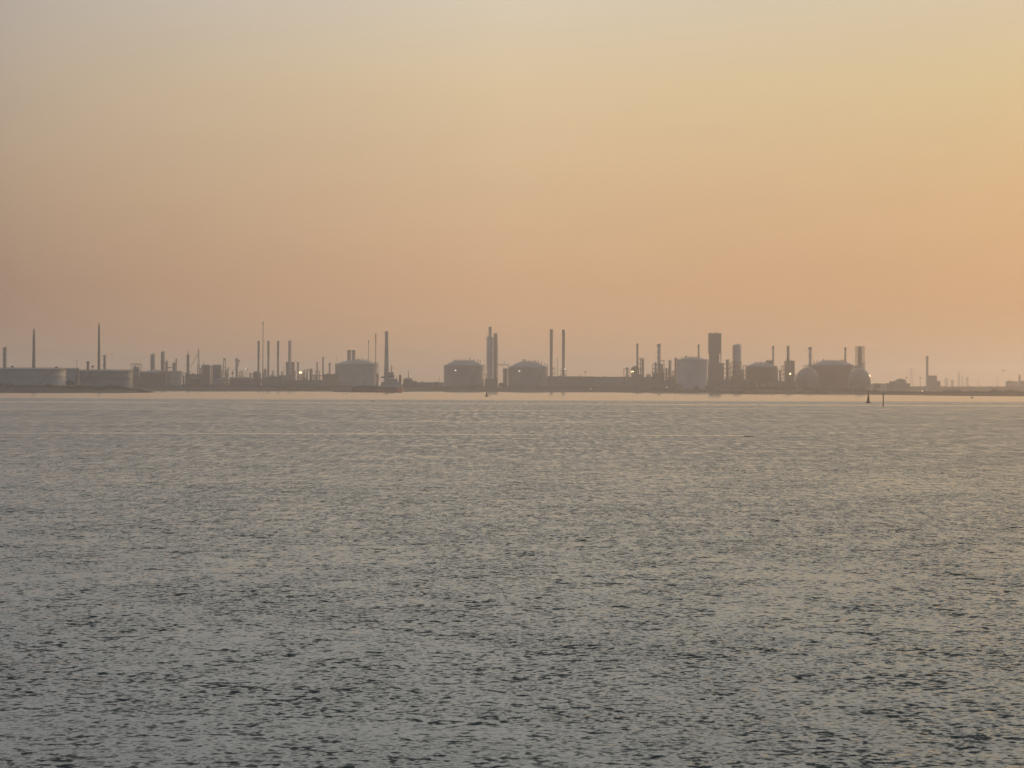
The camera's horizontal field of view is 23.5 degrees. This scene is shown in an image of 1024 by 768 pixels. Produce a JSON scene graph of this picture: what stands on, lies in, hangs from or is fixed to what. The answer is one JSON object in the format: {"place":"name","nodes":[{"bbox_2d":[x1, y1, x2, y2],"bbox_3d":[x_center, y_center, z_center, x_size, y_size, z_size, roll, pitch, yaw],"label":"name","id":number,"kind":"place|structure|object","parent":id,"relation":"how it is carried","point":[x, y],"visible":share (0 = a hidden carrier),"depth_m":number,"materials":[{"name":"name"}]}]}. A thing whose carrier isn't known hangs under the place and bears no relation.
{"place":"outdoors","nodes":[
{"label":"outdoors","id":0,"kind":"place"},
{"bbox_2d":[2,346,6,366],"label":"distillation column","id":1,"kind":"structure","parent":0,"point":[4,359],"depth_m":3048.66,"materials":[{"name":"grey metal"}]},
{"bbox_2d":[186,353,189,373],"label":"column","id":2,"kind":"structure","parent":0,"point":[187,355],"depth_m":3498.09,"materials":[{"name":"grey metal"}]},
{"bbox_2d":[222,358,226,384],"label":"derrick","id":3,"kind":"object","parent":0,"point":[225,370],"visible":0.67,"depth_m":3518.66,"materials":[{"name":"metal"}]},
{"bbox_2d":[235,358,239,376],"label":"distillation column","id":4,"kind":"structure","parent":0,"point":[236,366],"depth_m":3598.73,"materials":[{"name":"metal"}]},
{"bbox_2d":[288,340,290,374],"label":"distillation column","id":5,"kind":"structure","parent":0,"point":[289,357],"depth_m":3878.64,"materials":[{"name":"metal"}]},
{"bbox_2d":[296,362,299,379],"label":"distillation column","id":6,"kind":"structure","parent":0,"point":[297,369],"depth_m":3748.92,"materials":[{"name":"grey metal"}]},
{"bbox_2d":[375,333,376,363],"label":"flare stack","id":7,"kind":"object","parent":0,"point":[375,348],"visible":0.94,"depth_m":3999.50,"materials":[{"name":"grey metal"}]},
{"bbox_2d":[486,335,492,378],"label":"distillation column","id":8,"kind":"structure","parent":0,"point":[489,363],"depth_m":3976.11,"materials":[{"name":"metal"}]},
{"bbox_2d":[0,391,1023,767],"bbox_3d":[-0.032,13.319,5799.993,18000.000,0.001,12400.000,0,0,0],"label":"water","id":9,"kind":"structure","parent":0,"point":[260,579],"depth_m":101.22,"materials":[{"name":"grey liquid"}]},
{"bbox_2d":[333,390,403,391],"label":"quay","id":10,"kind":"structure","parent":9,"relation":"in","point":[345,391],"depth_m":3074.99,"materials":[{"name":"concrete"}]},
{"bbox_2d":[351,364,402,391],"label":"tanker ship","id":11,"kind":"object","parent":9,"relation":"on","point":[390,383],"visible":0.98,"depth_m":3035.10,"materials":[{"name":"red paint"}]},
{"bbox_2d":[713,391,757,393],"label":"jetty","id":12,"kind":"object","parent":9,"relation":"in","point":[725,392],"visible":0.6,"depth_m":2835.04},
{"bbox_2d":[0,386,1023,395],"bbox_3d":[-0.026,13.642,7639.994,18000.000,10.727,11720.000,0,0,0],"label":"ground","id":13,"kind":"structure","parent":0,"point":[175,388],"depth_m":3343.38,"materials":[{"name":"brown plant"}]},
{"bbox_2d":[0,367,65,386],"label":"storage tank","id":14,"kind":"object","parent":13,"relation":"on","point":[26,376],"visible":0.88,"depth_m":2661.69,"materials":[{"name":"metal"}]},
{"bbox_2d":[32,328,34,366],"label":"flare stack","id":15,"kind":"object","parent":13,"relation":"on","point":[33,355],"visible":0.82,"depth_m":3098.67,"materials":[{"name":"metal"}]},
{"bbox_2d":[66,379,74,385],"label":"tree","id":16,"kind":"object","parent":13,"relation":"on","point":[69,382],"visible":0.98,"depth_m":2559.46,"materials":[{"name":"grey plant"}]},
{"bbox_2d":[66,368,78,385],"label":"storage tank","id":17,"kind":"object","parent":13,"relation":"on","point":[72,374],"visible":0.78,"depth_m":2783.58,"materials":[{"name":"grey metal"}]},
{"bbox_2d":[97,322,99,368],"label":"flare stack","id":18,"kind":"object","parent":13,"relation":"on","point":[98,367],"visible":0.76,"depth_m":3198.91,"materials":[{"name":"metal"}]},
{"bbox_2d":[102,354,105,368],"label":"distillation column","id":19,"kind":"structure","parent":13,"relation":"on","point":[104,363],"depth_m":3049.00,"materials":[{"name":"metal"}]},
{"bbox_2d":[79,369,132,388],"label":"storage tank","id":20,"kind":"object","parent":13,"relation":"on","point":[99,377],"visible":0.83,"depth_m":2774.13,"materials":[{"name":"white metal"}]},
{"bbox_2d":[130,363,141,388],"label":"equipment rack","id":21,"kind":"object","parent":13,"relation":"on","point":[137,372],"visible":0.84,"depth_m":3254.11,"materials":[{"name":"metal"}]},
{"bbox_2d":[133,371,165,387],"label":"storage tank","id":22,"kind":"object","parent":13,"relation":"on","point":[153,379],"visible":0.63,"depth_m":3439.53,"materials":[{"name":"metal"}]},
{"bbox_2d":[150,353,154,369],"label":"reactor vessel","id":23,"kind":"object","parent":13,"relation":"on","point":[152,366],"visible":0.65,"depth_m":3648.12,"materials":[{"name":"grey paint"}]},
{"bbox_2d":[161,351,164,370],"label":"reactor vessel","id":24,"kind":"object","parent":13,"relation":"on","point":[162,361],"visible":0.6,"depth_m":3648.33,"materials":[{"name":"grey paint"}]},
{"bbox_2d":[166,371,181,386],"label":"storage tank","id":25,"kind":"object","parent":13,"relation":"on","point":[174,378],"visible":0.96,"depth_m":3471.11,"materials":[{"name":"white metal"}]},
{"bbox_2d":[189,377,200,386],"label":"storage tank","id":26,"kind":"object","parent":13,"relation":"on","point":[195,381],"visible":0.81,"depth_m":3423.30,"materials":[{"name":"metal"}]},
{"bbox_2d":[190,348,199,373],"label":"crane","id":27,"kind":"object","parent":13,"relation":"on","point":[197,365],"visible":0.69,"depth_m":3499.14,"materials":[{"name":"metal"}]},
{"bbox_2d":[185,373,211,386],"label":"industrial building","id":28,"kind":"structure","parent":13,"relation":"on","point":[205,378],"depth_m":3450.01,"materials":[{"name":"metal"}]},
{"bbox_2d":[201,363,209,373],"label":"silo","id":29,"kind":"object","parent":13,"relation":"on","point":[205,369],"visible":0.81,"depth_m":3554.29,"materials":[{"name":"metal"}]},
{"bbox_2d":[212,364,221,384],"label":"silo","id":30,"kind":"object","parent":13,"relation":"on","point":[216,369],"visible":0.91,"depth_m":3553.83,"materials":[{"name":"metal"}]},
{"bbox_2d":[212,379,224,385],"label":"storage tank","id":31,"kind":"object","parent":13,"relation":"on","point":[217,381],"visible":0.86,"depth_m":3422.89,"materials":[{"name":"metal"}]},
{"bbox_2d":[225,380,252,385],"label":"pipe rack","id":32,"kind":"object","parent":13,"relation":"on","point":[251,383],"visible":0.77,"depth_m":3440.54,"materials":[{"name":"metal"}]},
{"bbox_2d":[229,377,251,385],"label":"industrial building","id":33,"kind":"structure","parent":13,"relation":"on","point":[241,378],"depth_m":3480.01,"materials":[{"name":"metal"}]},
{"bbox_2d":[252,371,260,385],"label":"process tank","id":34,"kind":"object","parent":13,"relation":"on","point":[256,374],"visible":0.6,"depth_m":3614.68,"materials":[{"name":"metal"}]},
{"bbox_2d":[252,378,262,385],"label":"equipment rack","id":35,"kind":"object","parent":13,"relation":"on","point":[255,381],"visible":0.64,"depth_m":3499.92,"materials":[{"name":"metal"}]},
{"bbox_2d":[257,341,259,371],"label":"stack","id":36,"kind":"object","parent":13,"relation":"on","point":[258,356],"visible":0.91,"depth_m":3799.32,"materials":[{"name":"metal"}]},
{"bbox_2d":[267,341,269,376],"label":"stack","id":37,"kind":"object","parent":13,"relation":"on","point":[268,350],"visible":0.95,"depth_m":3798.72,"materials":[{"name":"metal"}]},
{"bbox_2d":[262,376,283,385],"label":"industrial building","id":38,"kind":"structure","parent":13,"relation":"on","point":[273,381],"depth_m":3560.01,"materials":[{"name":"metal"}]},
{"bbox_2d":[276,341,279,376],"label":"stack","id":39,"kind":"object","parent":13,"relation":"on","point":[278,355],"visible":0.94,"depth_m":3798.43,"materials":[{"name":"metal"}]},
{"bbox_2d":[278,375,292,379],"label":"industrial building","id":40,"kind":"structure","parent":13,"relation":"on","point":[288,377],"depth_m":3700.01,"materials":[{"name":"grey paint"}]},
{"bbox_2d":[286,362,294,378],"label":"equipment rack","id":41,"kind":"object","parent":13,"relation":"on","point":[292,368],"visible":0.45,"depth_m":3900.32,"materials":[{"name":"metal"}]},
{"bbox_2d":[283,379,323,386],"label":"industrial building","id":42,"kind":"structure","parent":13,"relation":"on","point":[285,382],"depth_m":3560.00,"materials":[{"name":"metal"}]},
{"bbox_2d":[309,368,312,379],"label":"distillation column","id":43,"kind":"structure","parent":13,"relation":"on","point":[310,373],"depth_m":3748.78,"materials":[{"name":"grey metal"}]},
{"bbox_2d":[322,357,323,379],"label":"stack","id":44,"kind":"object","parent":13,"relation":"on","point":[322,367],"visible":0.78,"depth_m":3799.05,"materials":[{"name":"grey metal"}]},
{"bbox_2d":[323,373,337,386],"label":"industrial building","id":45,"kind":"structure","parent":13,"relation":"on","point":[328,377],"depth_m":3700.01,"materials":[{"name":"metal"}]},
{"bbox_2d":[336,358,376,386],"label":"domed tank","id":46,"kind":"object","parent":13,"relation":"on","point":[358,371],"visible":0.93,"depth_m":3773.30,"materials":[{"name":"metal"}]},
{"bbox_2d":[347,350,350,360],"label":"chimney","id":47,"kind":"object","parent":46,"relation":"on","point":[348,354],"visible":0.39,"depth_m":4097.98,"materials":[{"name":"concrete"}]},
{"bbox_2d":[384,331,388,377],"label":"chimney","id":48,"kind":"object","parent":13,"relation":"on","point":[386,362],"visible":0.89,"depth_m":3797.48,"materials":[{"name":"concrete"}]},
{"bbox_2d":[403,370,412,386],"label":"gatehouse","id":49,"kind":"object","parent":13,"relation":"on","point":[407,381],"visible":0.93,"depth_m":3600.01,"materials":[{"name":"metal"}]},
{"bbox_2d":[417,381,443,386],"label":"industrial building","id":50,"kind":"structure","parent":13,"relation":"on","point":[425,384],"depth_m":3650.00,"materials":[{"name":"metal"}]},
{"bbox_2d":[443,357,483,386],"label":"domed tank","id":51,"kind":"object","parent":13,"relation":"on","point":[469,372],"visible":0.93,"depth_m":3774.55,"materials":[{"name":"grey metal"}]},
{"bbox_2d":[485,378,497,385],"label":"equipment rack","id":52,"kind":"object","parent":13,"relation":"on","point":[491,382],"visible":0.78,"depth_m":3800.30,"materials":[{"name":"metal"}]},
{"bbox_2d":[493,333,497,377],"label":"distillation column","id":53,"kind":"structure","parent":13,"relation":"on","point":[495,335],"depth_m":3987.55,"materials":[{"name":"grey metal"}]},
{"bbox_2d":[496,345,497,377],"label":"equipment rack","id":54,"kind":"object","parent":13,"relation":"on","point":[496,360],"visible":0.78,"depth_m":3984.85,"materials":[{"name":"metal"}]},
{"bbox_2d":[502,368,507,386],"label":"process vessel","id":55,"kind":"object","parent":13,"relation":"on","point":[505,376],"visible":0.84,"depth_m":3896.92,"materials":[{"name":"metal"}]},
{"bbox_2d":[0,383,1023,393],"bbox_3d":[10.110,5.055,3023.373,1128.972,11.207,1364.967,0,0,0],"label":"scrub","id":56,"kind":"object","parent":13,"relation":"on","point":[118,387],"visible":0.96,"depth_m":2965.67,"materials":[{"name":"green plant"}]},
{"bbox_2d":[508,359,548,386],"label":"domed tank","id":57,"kind":"object","parent":13,"relation":"on","point":[528,374],"visible":0.93,"depth_m":3774.41,"materials":[{"name":"grey metal"}]},
{"bbox_2d":[549,329,552,375],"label":"stack","id":58,"kind":"object","parent":13,"relation":"on","point":[551,348],"visible":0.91,"depth_m":3848.15,"materials":[{"name":"metal"}]},
{"bbox_2d":[562,330,564,375],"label":"stack","id":59,"kind":"object","parent":13,"relation":"on","point":[563,349],"visible":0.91,"depth_m":3848.41,"materials":[{"name":"metal"}]},
{"bbox_2d":[547,376,594,387],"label":"industrial building","id":60,"kind":"structure","parent":13,"relation":"on","point":[563,381],"depth_m":3740.00,"materials":[{"name":"metal"}]},
{"bbox_2d":[595,376,630,387],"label":"industrial building","id":61,"kind":"structure","parent":13,"relation":"on","point":[604,381],"depth_m":3750.01,"materials":[{"name":"grey paint"}]},
{"bbox_2d":[626,367,628,385],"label":"process vessel","id":62,"kind":"object","parent":13,"relation":"on","point":[627,368],"visible":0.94,"depth_m":3678.73,"materials":[{"name":"grey paint"}]},
{"bbox_2d":[631,366,638,376],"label":"boiler house","id":63,"kind":"structure","parent":13,"relation":"on","point":[635,369],"depth_m":3680.02,"materials":[{"name":"metal"}]},
{"bbox_2d":[636,344,638,365],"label":"stack","id":64,"kind":"object","parent":13,"relation":"on","point":[636,353],"visible":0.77,"depth_m":3719.16,"materials":[{"name":"metal"}]},
{"bbox_2d":[637,358,643,376],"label":"equipment rack","id":65,"kind":"object","parent":13,"relation":"on","point":[642,369],"visible":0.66,"depth_m":3703.32,"materials":[{"name":"metal"}]},
{"bbox_2d":[631,376,651,391],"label":"industrial building","id":66,"kind":"structure","parent":13,"relation":"on","point":[639,383],"depth_m":3600.00,"materials":[{"name":"metal"}]},
{"bbox_2d":[652,362,664,379],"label":"equipment rack","id":67,"kind":"object","parent":13,"relation":"on","point":[658,376],"visible":0.67,"depth_m":3550.31,"materials":[{"name":"metal"}]},
{"bbox_2d":[657,343,660,373],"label":"distillation column","id":68,"kind":"structure","parent":13,"relation":"on","point":[658,355],"depth_m":3558.41,"materials":[{"name":"metal"}]},
{"bbox_2d":[650,382,673,390],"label":"pipe rack","id":69,"kind":"object","parent":13,"relation":"on","point":[656,385],"visible":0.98,"depth_m":3420.56,"materials":[{"name":"metal"}]},
{"bbox_2d":[649,379,675,391],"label":"industrial building","id":70,"kind":"structure","parent":13,"relation":"on","point":[659,387],"depth_m":3480.00,"materials":[{"name":"metal"}]},
{"bbox_2d":[663,368,668,379],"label":"equipment rack","id":71,"kind":"object","parent":13,"relation":"on","point":[666,373],"visible":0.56,"depth_m":3542.23,"materials":[{"name":"metal"}]},
{"bbox_2d":[669,360,671,379],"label":"distillation column","id":72,"kind":"structure","parent":13,"relation":"on","point":[670,369],"depth_m":3558.49,"materials":[{"name":"grey metal"}]},
{"bbox_2d":[674,357,676,379],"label":"distillation column","id":73,"kind":"structure","parent":13,"relation":"on","point":[675,370],"depth_m":3517.98,"materials":[{"name":"grey metal"}]},
{"bbox_2d":[673,383,682,389],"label":"industrial building","id":74,"kind":"structure","parent":13,"relation":"on","point":[676,386],"depth_m":3400.00,"materials":[{"name":"metal"}]},
{"bbox_2d":[677,355,708,388],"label":"storage tank","id":75,"kind":"object","parent":13,"relation":"on","point":[692,372],"visible":0.84,"depth_m":3501.20,"materials":[{"name":"grey metal"}]},
{"bbox_2d":[708,331,723,388],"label":"block tower","id":76,"kind":"structure","parent":13,"relation":"on","point":[715,369],"depth_m":3400.05,"materials":[{"name":"metal"}]},
{"bbox_2d":[723,363,730,377],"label":"equipment rack","id":77,"kind":"object","parent":13,"relation":"on","point":[726,368],"visible":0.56,"depth_m":3399.83,"materials":[{"name":"metal"}]},
{"bbox_2d":[726,359,729,378],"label":"distillation column","id":78,"kind":"structure","parent":13,"relation":"on","point":[727,361],"depth_m":3418.86,"materials":[{"name":"grey metal"}]},
{"bbox_2d":[716,378,749,388],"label":"industrial building","id":79,"kind":"structure","parent":13,"relation":"on","point":[746,381],"depth_m":3300.00,"materials":[{"name":"metal"}]},
{"bbox_2d":[731,361,741,378],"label":"equipment rack","id":80,"kind":"object","parent":13,"relation":"on","point":[737,371],"visible":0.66,"depth_m":3399.84,"materials":[{"name":"metal"}]},
{"bbox_2d":[741,383,751,388],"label":"industrial building","id":81,"kind":"structure","parent":13,"relation":"on","point":[748,386],"depth_m":3250.00,"materials":[{"name":"metal"}]},
{"bbox_2d":[753,382,768,389],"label":"equipment rack","id":82,"kind":"object","parent":13,"relation":"on","point":[762,384],"visible":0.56,"depth_m":3179.81,"materials":[{"name":"metal"}]},
{"bbox_2d":[745,362,777,388],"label":"storage tank","id":83,"kind":"object","parent":13,"relation":"on","point":[760,372],"visible":0.83,"depth_m":3331.83,"materials":[{"name":"metal"}]},
{"bbox_2d":[772,346,774,364],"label":"stack","id":84,"kind":"object","parent":13,"relation":"on","point":[773,348],"visible":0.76,"depth_m":3478.97,"materials":[{"name":"metal"}]},
{"bbox_2d":[774,369,777,380],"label":"process vessel","id":85,"kind":"object","parent":13,"relation":"on","point":[776,374],"visible":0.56,"depth_m":3328.22,"materials":[{"name":"grey paint"}]},
{"bbox_2d":[769,380,796,389],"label":"industrial building","id":86,"kind":"structure","parent":13,"relation":"on","point":[779,384],"depth_m":3250.00,"materials":[{"name":"metal"}]},
{"bbox_2d":[781,366,785,380],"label":"equipment rack","id":87,"kind":"object","parent":13,"relation":"on","point":[783,370],"visible":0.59,"depth_m":3379.83,"materials":[{"name":"metal"}]},
{"bbox_2d":[784,360,794,380],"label":"cracker building","id":88,"kind":"structure","parent":13,"relation":"on","point":[789,367],"depth_m":3380.02,"materials":[{"name":"metal"}]},
{"bbox_2d":[796,366,818,389],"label":"spherical tank","id":89,"kind":"object","parent":13,"relation":"on","point":[808,377],"visible":0.81,"depth_m":3248.86,"materials":[{"name":"white metal"}]},
{"bbox_2d":[818,384,835,389],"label":"industrial building","id":90,"kind":"structure","parent":13,"relation":"on","point":[827,387],"depth_m":3080.00,"materials":[{"name":"metal"}]},
{"bbox_2d":[811,359,853,389],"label":"domed tank","id":91,"kind":"object","parent":13,"relation":"on","point":[833,372],"visible":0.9,"depth_m":3334.23,"materials":[{"name":"metal"}]},
{"bbox_2d":[846,386,859,389],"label":"industrial building","id":92,"kind":"structure","parent":13,"relation":"on","point":[851,387],"depth_m":3060.00,"materials":[{"name":"metal"}]},
{"bbox_2d":[847,366,870,390],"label":"spherical tank","id":93,"kind":"object","parent":13,"relation":"on","point":[859,377],"visible":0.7,"depth_m":3288.92,"materials":[{"name":"white metal"}]},
{"bbox_2d":[868,383,884,390],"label":"industrial building","id":94,"kind":"structure","parent":13,"relation":"on","point":[882,387],"depth_m":4199.99,"materials":[{"name":"grey paint"}]},
{"bbox_2d":[885,382,909,390],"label":"industrial building","id":95,"kind":"structure","parent":13,"relation":"on","point":[895,386],"depth_m":3699.99,"materials":[{"name":"metal"}]},
{"bbox_2d":[889,380,905,382],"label":"industrial building","id":96,"kind":"structure","parent":13,"relation":"on","point":[894,381],"depth_m":3730.00,"materials":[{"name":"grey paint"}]},
{"bbox_2d":[926,356,928,390],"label":"chimney","id":97,"kind":"object","parent":13,"relation":"on","point":[927,373],"visible":0.94,"depth_m":4198.23,"materials":[{"name":"metal"}]},
{"bbox_2d":[928,375,936,390],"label":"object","id":98,"kind":"object","parent":13,"relation":"on","point":[932,380],"visible":0.94,"depth_m":4200.30,"materials":[{"name":"metal"}]},
{"bbox_2d":[936,381,939,390],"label":"industrial building","id":99,"kind":"structure","parent":13,"relation":"on","point":[938,385],"depth_m":4200.00,"materials":[{"name":"metal"}]},
{"bbox_2d":[865,385,1023,390],"bbox_3d":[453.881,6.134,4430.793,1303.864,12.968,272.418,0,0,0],"label":"distant woodland","id":100,"kind":"object","parent":13,"relation":"on","point":[969,388],"visible":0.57,"depth_m":4448.86,"materials":[{"name":"grey plant"}]},
{"bbox_2d":[1006,380,1013,389],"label":"industrial building","id":101,"kind":"structure","parent":13,"relation":"on","point":[1009,383],"depth_m":4800.01,"materials":[{"name":"metal"}]},
{"bbox_2d":[0,0,1023,387],"label":"sky","id":102,"kind":"structure","parent":0,"point":[825,176],"materials":[{"name":"orange"}]},
{"bbox_2d":[732,344,740,376],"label":"regenerator tower","id":103,"kind":"structure","parent":0,"point":[736,354],"depth_m":3415.59,"materials":[{"name":"metal"}]},
{"bbox_2d":[787,345,789,360],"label":"distillation column","id":104,"kind":"structure","parent":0,"point":[788,352],"depth_m":3418.75,"materials":[{"name":"grey metal"}]},
{"bbox_2d":[808,347,811,367],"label":"distillation column","id":105,"kind":"structure","parent":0,"point":[810,355],"depth_m":3518.37,"materials":[{"name":"metal"}]},
{"bbox_2d":[855,346,864,368],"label":"scaffolded column","id":106,"kind":"structure","parent":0,"point":[861,354],"depth_m":3417.18,"materials":[{"name":"metal"}]},
{"bbox_2d":[944,378,947,386],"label":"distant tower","id":107,"kind":"structure","parent":0,"point":[945,382],"depth_m":8994.43,"materials":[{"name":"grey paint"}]}
]}

